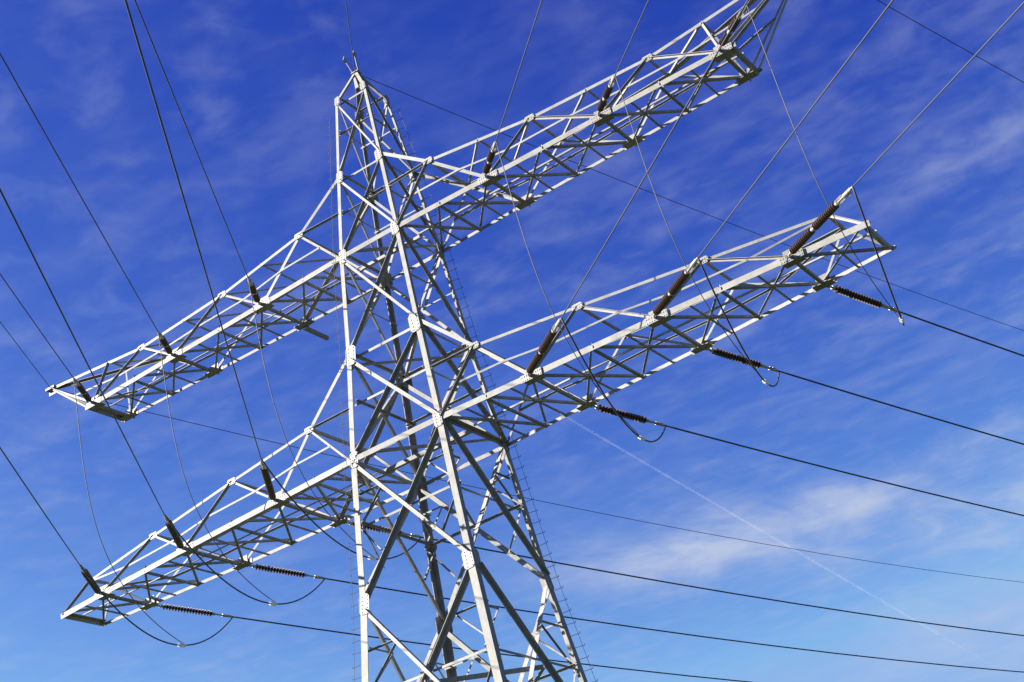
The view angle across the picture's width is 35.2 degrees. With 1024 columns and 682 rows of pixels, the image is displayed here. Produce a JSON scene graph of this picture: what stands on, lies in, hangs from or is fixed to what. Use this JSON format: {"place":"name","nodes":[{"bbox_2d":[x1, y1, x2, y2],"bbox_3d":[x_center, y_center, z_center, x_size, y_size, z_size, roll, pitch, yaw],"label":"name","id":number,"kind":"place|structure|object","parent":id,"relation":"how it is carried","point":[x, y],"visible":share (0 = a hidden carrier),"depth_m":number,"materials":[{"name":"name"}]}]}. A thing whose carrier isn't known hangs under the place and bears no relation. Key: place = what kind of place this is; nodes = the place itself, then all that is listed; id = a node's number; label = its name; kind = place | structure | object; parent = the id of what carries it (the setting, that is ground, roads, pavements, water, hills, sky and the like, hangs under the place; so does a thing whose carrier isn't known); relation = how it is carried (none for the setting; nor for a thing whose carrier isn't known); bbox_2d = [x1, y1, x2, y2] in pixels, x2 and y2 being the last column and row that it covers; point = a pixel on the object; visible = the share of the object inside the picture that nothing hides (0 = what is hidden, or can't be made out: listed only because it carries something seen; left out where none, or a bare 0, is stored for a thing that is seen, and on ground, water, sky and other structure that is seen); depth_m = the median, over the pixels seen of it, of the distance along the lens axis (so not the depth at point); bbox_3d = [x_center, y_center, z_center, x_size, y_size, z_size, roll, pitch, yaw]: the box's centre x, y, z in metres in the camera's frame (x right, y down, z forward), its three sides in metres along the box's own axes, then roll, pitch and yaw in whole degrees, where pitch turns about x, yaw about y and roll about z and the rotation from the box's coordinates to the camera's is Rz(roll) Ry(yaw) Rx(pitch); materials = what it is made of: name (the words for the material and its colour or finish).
{"place":"outdoors","nodes":[
{"label":"outdoors","id":0,"kind":"place"},
{"bbox_2d":[0,0,1023,681],"label":"sky","id":1,"kind":"structure","parent":0,"point":[255,85],"materials":[{"name":"blue"}]},
{"bbox_3d":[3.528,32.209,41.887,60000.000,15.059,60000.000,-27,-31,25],"label":"ground","id":2,"kind":"structure","parent":0,"visible":0},
{"bbox_2d":[45,0,896,681],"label":"lattice pylon","id":3,"kind":"object","parent":2,"relation":"on","point":[445,418],"visible":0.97,"depth_m":57.26,"materials":[{"name":"metal"}]},
{"bbox_2d":[0,322,49,386],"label":"earth wire","id":4,"kind":"object","parent":3,"relation":"attached to","point":[24,354],"visible":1,"depth_m":65.46,"materials":[{"name":"grey metal"}]},
{"bbox_2d":[74,378,91,402],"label":"insulator string","id":5,"kind":"object","parent":3,"relation":"attached to","point":[83,392],"visible":1,"depth_m":64.47,"materials":[{"name":"brown ceramic"}]},
{"bbox_2d":[0,274,73,378],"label":"power line","id":6,"kind":"object","parent":5,"relation":"attached to","point":[35,324],"visible":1,"depth_m":56.47,"materials":[{"name":"metal"}]},
{"bbox_2d":[73,379,182,642],"bbox_3d":[-14.777,6.559,62.422,0.105,10.200,4.779,-26,-30,24],"label":"dropper cable","id":7,"kind":"object","parent":5,"relation":"hanging from","point":[96,526],"visible":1,"depth_m":60.86,"materials":[{"name":"grey metal"}]},
{"bbox_2d":[79,565,100,593],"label":"insulator string","id":8,"kind":"object","parent":3,"relation":"attached to","point":[94,588],"visible":0.74,"depth_m":59.29,"materials":[{"name":"brown ceramic"}]},
{"bbox_2d":[0,447,79,564],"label":"power line","id":9,"kind":"object","parent":8,"relation":"attached to","point":[37,503],"visible":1,"depth_m":47.34,"materials":[{"name":"metal"}]},
{"bbox_2d":[80,565,232,646],"bbox_3d":[-13.178,10.339,61.240,0.150,2.426,10.886,-20,-28,14],"label":"jumper loop","id":10,"kind":"object","parent":8,"relation":"hanging from","point":[178,644],"visible":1,"depth_m":59.52,"materials":[{"name":"metal"}]},
{"bbox_2d":[157,332,171,354],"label":"insulator string","id":11,"kind":"object","parent":3,"relation":"attached to","point":[166,345],"visible":1,"depth_m":62.58,"materials":[{"name":"brown ceramic"}]},
{"bbox_2d":[0,53,158,331],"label":"power line","id":12,"kind":"object","parent":11,"relation":"attached to","point":[73,183],"visible":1,"depth_m":47.46,"materials":[{"name":"metal"}]},
{"bbox_2d":[158,332,274,601],"bbox_3d":[-11.015,4.683,60.614,0.194,10.293,4.608,-28,-31,27],"label":"dropper cable","id":13,"kind":"object","parent":11,"relation":"hanging from","point":[186,482],"visible":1,"depth_m":59.07,"materials":[{"name":"grey metal"}]},
{"bbox_2d":[164,516,183,548],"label":"insulator string","id":14,"kind":"object","parent":3,"relation":"attached to","point":[176,538],"visible":0.93,"depth_m":57.27,"materials":[{"name":"brown ceramic"}]},
{"bbox_2d":[0,188,164,515],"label":"power line","id":15,"kind":"object","parent":14,"relation":"attached to","point":[8,206],"visible":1,"depth_m":36.35,"materials":[{"name":"metal"}]},
{"bbox_2d":[165,515,325,605],"bbox_3d":[-9.448,8.423,59.243,0.150,2.427,11.589,-21,-29,15],"label":"jumper loop","id":16,"kind":"object","parent":14,"relation":"hanging from","point":[269,603],"visible":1,"depth_m":57.45,"materials":[{"name":"metal"}]},
{"bbox_2d":[156,603,232,617],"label":"insulator string","id":17,"kind":"object","parent":3,"relation":"attached to","point":[184,609],"visible":1,"depth_m":65.31,"materials":[{"name":"brown ceramic"}]},
{"bbox_2d":[233,616,749,681],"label":"power line","id":18,"kind":"object","parent":17,"relation":"attached to","point":[484,651],"visible":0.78,"depth_m":73.43,"materials":[{"name":"metal"}]},
{"bbox_2d":[247,277,259,303],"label":"insulator string","id":19,"kind":"object","parent":3,"relation":"attached to","point":[255,295],"visible":0.96,"depth_m":60.48,"materials":[{"name":"brown ceramic"}]},
{"bbox_2d":[134,0,248,277],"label":"power line","id":20,"kind":"object","parent":19,"relation":"attached to","point":[187,129],"visible":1,"depth_m":46.69,"materials":[{"name":"metal"}]},
{"bbox_2d":[248,278,373,556],"bbox_3d":[-7.207,2.714,58.526,0.212,10.314,4.676,-29,-31,28],"label":"dropper cable","id":21,"kind":"object","parent":19,"relation":"hanging from","point":[280,423],"visible":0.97,"depth_m":56.95,"materials":[{"name":"grey metal"}]},
{"bbox_2d":[260,459,275,499],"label":"insulator string","id":22,"kind":"object","parent":3,"relation":"attached to","point":[268,482],"visible":0.99,"depth_m":54.75,"materials":[{"name":"brown ceramic"}]},
{"bbox_2d":[124,0,261,459],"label":"power line","id":23,"kind":"object","parent":22,"relation":"attached to","point":[143,61],"visible":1,"depth_m":31.67,"materials":[{"name":"metal"}]},
{"bbox_2d":[261,460,421,560],"bbox_3d":[-5.649,6.430,57.098,0.150,2.458,12.319,-21,-29,15],"label":"jumper loop","id":24,"kind":"object","parent":22,"relation":"hanging from","point":[322,530],"visible":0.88,"depth_m":54.54,"materials":[{"name":"metal"}]},
{"bbox_2d":[249,564,323,578],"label":"insulator string","id":25,"kind":"object","parent":3,"relation":"attached to","point":[281,571],"visible":1,"depth_m":63.56,"materials":[{"name":"brown ceramic"}]},
{"bbox_2d":[326,578,1023,672],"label":"power line","id":26,"kind":"object","parent":25,"relation":"attached to","point":[684,633],"visible":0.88,"depth_m":76.03,"materials":[{"name":"metal"}]},
{"bbox_2d":[345,0,354,70],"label":"earth wire","id":27,"kind":"object","parent":3,"relation":"attached to","point":[350,35],"visible":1,"depth_m":62.08,"materials":[{"name":"grey metal"}]},
{"bbox_2d":[346,521,421,537],"bbox_3d":[-4.925,7.234,61.888,3.500,0.250,0.256,16,-20,-34],"label":"insulator string","id":28,"kind":"object","parent":3,"relation":"attached to","point":[376,530],"visible":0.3,"depth_m":61.80,"materials":[{"name":"brown ceramic"}]},
{"bbox_2d":[422,536,1023,635],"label":"power line","id":29,"kind":"object","parent":28,"relation":"attached to","point":[735,593],"visible":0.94,"depth_m":72.37,"materials":[{"name":"metal"}]},
{"bbox_2d":[483,140,497,175],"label":"insulator string","id":30,"kind":"object","parent":3,"relation":"attached to","point":[489,161],"visible":1,"depth_m":55.98,"materials":[{"name":"brown ceramic"}]},
{"bbox_2d":[496,0,541,140],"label":"power line","id":31,"kind":"object","parent":30,"relation":"attached to","point":[519,69],"visible":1,"depth_m":49.90,"materials":[{"name":"metal"}]},
{"bbox_2d":[496,142,638,434],"bbox_3d":[2.011,-1.812,54.040,0.302,10.298,4.664,-30,-32,30],"label":"dropper cable","id":32,"kind":"object","parent":30,"relation":"hanging from","point":[543,290],"visible":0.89,"depth_m":52.40,"materials":[{"name":"grey metal"}]},
{"bbox_2d":[60,390,1023,582],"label":"earth wire","id":33,"kind":"object","parent":3,"relation":"attached to","point":[534,499],"visible":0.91,"depth_m":86.51,"materials":[{"name":"grey metal"}]},
{"bbox_2d":[526,317,561,374],"bbox_3d":[0.993,0.198,50.493,0.256,0.250,5.500,34,-21,2],"label":"insulator string","id":34,"kind":"object","parent":3,"relation":"attached to","point":[542,349],"visible":1,"depth_m":50.31,"materials":[{"name":"brown ceramic"}]},
{"bbox_2d":[561,318,665,441],"bbox_3d":[3.665,1.908,52.654,0.150,2.407,11.624,-20,-28,14],"label":"jumper loop","id":35,"kind":"object","parent":34,"relation":"hanging from","point":[624,422],"visible":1,"depth_m":49.95,"materials":[{"name":"metal"}]},
{"bbox_2d":[561,0,748,317],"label":"power line","id":36,"kind":"object","parent":34,"relation":"attached to","point":[731,28],"visible":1,"depth_m":36.84,"materials":[{"name":"metal"}]},
{"bbox_2d":[596,75,615,114],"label":"insulator string","id":37,"kind":"object","parent":3,"relation":"attached to","point":[606,94],"visible":1,"depth_m":54.06,"materials":[{"name":"brown ceramic"}]},
{"bbox_2d":[615,0,648,74],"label":"power line","id":38,"kind":"object","parent":37,"relation":"attached to","point":[632,36],"visible":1,"depth_m":50.47,"materials":[{"name":"metal"}]},
{"bbox_2d":[615,75,753,368],"bbox_3d":[5.842,-3.709,52.157,0.239,10.263,4.648,-29,-32,28],"label":"dropper cable","id":39,"kind":"object","parent":37,"relation":"hanging from","point":[668,227],"visible":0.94,"depth_m":50.52,"materials":[{"name":"grey metal"}]},
{"bbox_2d":[592,404,664,426],"bbox_3d":[4.141,2.652,57.170,3.500,0.250,0.256,16,-20,-34],"label":"insulator string","id":40,"kind":"object","parent":3,"relation":"attached to","point":[623,414],"visible":0.94,"depth_m":57.05,"materials":[{"name":"brown ceramic"}]},
{"bbox_2d":[666,425,1023,515],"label":"power line","id":41,"kind":"object","parent":40,"relation":"attached to","point":[839,470],"visible":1,"depth_m":63.19,"materials":[{"name":"metal"}]},
{"bbox_2d":[652,257,697,316],"bbox_3d":[4.924,-1.605,48.893,0.256,0.250,5.000,34,-21,2],"label":"insulator string","id":42,"kind":"object","parent":3,"relation":"attached to","point":[676,285],"visible":1,"depth_m":48.73,"materials":[{"name":"brown ceramic"}]},
{"bbox_2d":[697,0,893,257],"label":"power line","id":43,"kind":"object","parent":42,"relation":"attached to","point":[841,68],"visible":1,"depth_m":38.38,"materials":[{"name":"metal"}]},
{"bbox_2d":[363,76,1023,330],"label":"earth wire","id":44,"kind":"object","parent":3,"relation":"attached to","point":[670,200],"visible":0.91,"depth_m":74.76,"materials":[{"name":"grey metal"}]},
{"bbox_2d":[717,5,747,48],"bbox_3d":[7.132,-10.156,52.309,0.256,0.250,2.800,37,-22,2],"label":"insulator string","id":45,"kind":"object","parent":3,"relation":"attached to","point":[744,11],"visible":0.64,"depth_m":52.21,"materials":[{"name":"brown ceramic"}]},
{"bbox_2d":[747,6,898,317],"bbox_3d":[9.742,-5.644,50.188,0.210,10.270,4.356,-29,-31,27],"label":"dropper cable","id":46,"kind":"object","parent":45,"relation":"hanging from","point":[810,166],"visible":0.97,"depth_m":48.57,"materials":[{"name":"grey metal"}]},
{"bbox_2d":[706,347,779,371],"bbox_3d":[7.868,0.646,55.004,3.500,0.250,0.256,16,-20,-34],"label":"insulator string","id":47,"kind":"object","parent":3,"relation":"attached to","point":[730,356],"visible":0.91,"depth_m":54.79,"materials":[{"name":"brown ceramic"}]},
{"bbox_2d":[698,258,779,386],"bbox_3d":[7.483,0.062,50.879,0.150,2.357,10.774,-21,-29,15],"label":"jumper loop","id":48,"kind":"object","parent":47,"relation":"hanging from","point":[765,382],"visible":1,"depth_m":48.32,"materials":[{"name":"metal"}]},
{"bbox_2d":[780,371,1023,444],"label":"power line","id":49,"kind":"object","parent":47,"relation":"attached to","point":[900,407],"visible":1,"depth_m":59.45,"materials":[{"name":"metal"}]},
{"bbox_2d":[787,186,851,255],"bbox_3d":[8.960,-3.458,47.123,0.256,0.250,5.100,35,-22,2],"label":"insulator string","id":50,"kind":"object","parent":3,"relation":"attached to","point":[817,224],"visible":1,"depth_m":46.96,"materials":[{"name":"brown ceramic"}]},
{"bbox_2d":[852,187,904,325],"bbox_3d":[11.340,-1.888,48.858,0.150,2.366,10.193,-20,-28,13],"label":"jumper loop","id":51,"kind":"object","parent":50,"relation":"hanging from","point":[901,319],"visible":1,"depth_m":46.09,"materials":[{"name":"metal"}]},
{"bbox_2d":[852,2,1023,186],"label":"power line","id":52,"kind":"object","parent":50,"relation":"attached to","point":[982,47],"visible":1,"depth_m":39.45,"materials":[{"name":"metal"}]},
{"bbox_2d":[828,285,897,312],"bbox_3d":[11.502,-1.375,52.768,3.500,0.250,0.256,16,-20,-34],"label":"insulator string","id":53,"kind":"object","parent":3,"relation":"attached to","point":[837,289],"visible":0.98,"depth_m":52.57,"materials":[{"name":"brown ceramic"}]},
{"bbox_2d":[900,311,1023,356],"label":"power line","id":54,"kind":"object","parent":53,"relation":"attached to","point":[961,333],"visible":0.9,"depth_m":55.52,"materials":[{"name":"metal"}]},
{"bbox_2d":[877,0,1023,82],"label":"earth wire","id":55,"kind":"object","parent":3,"relation":"attached to","point":[949,40],"visible":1,"depth_m":58.88,"materials":[{"name":"grey metal"}]}
]}

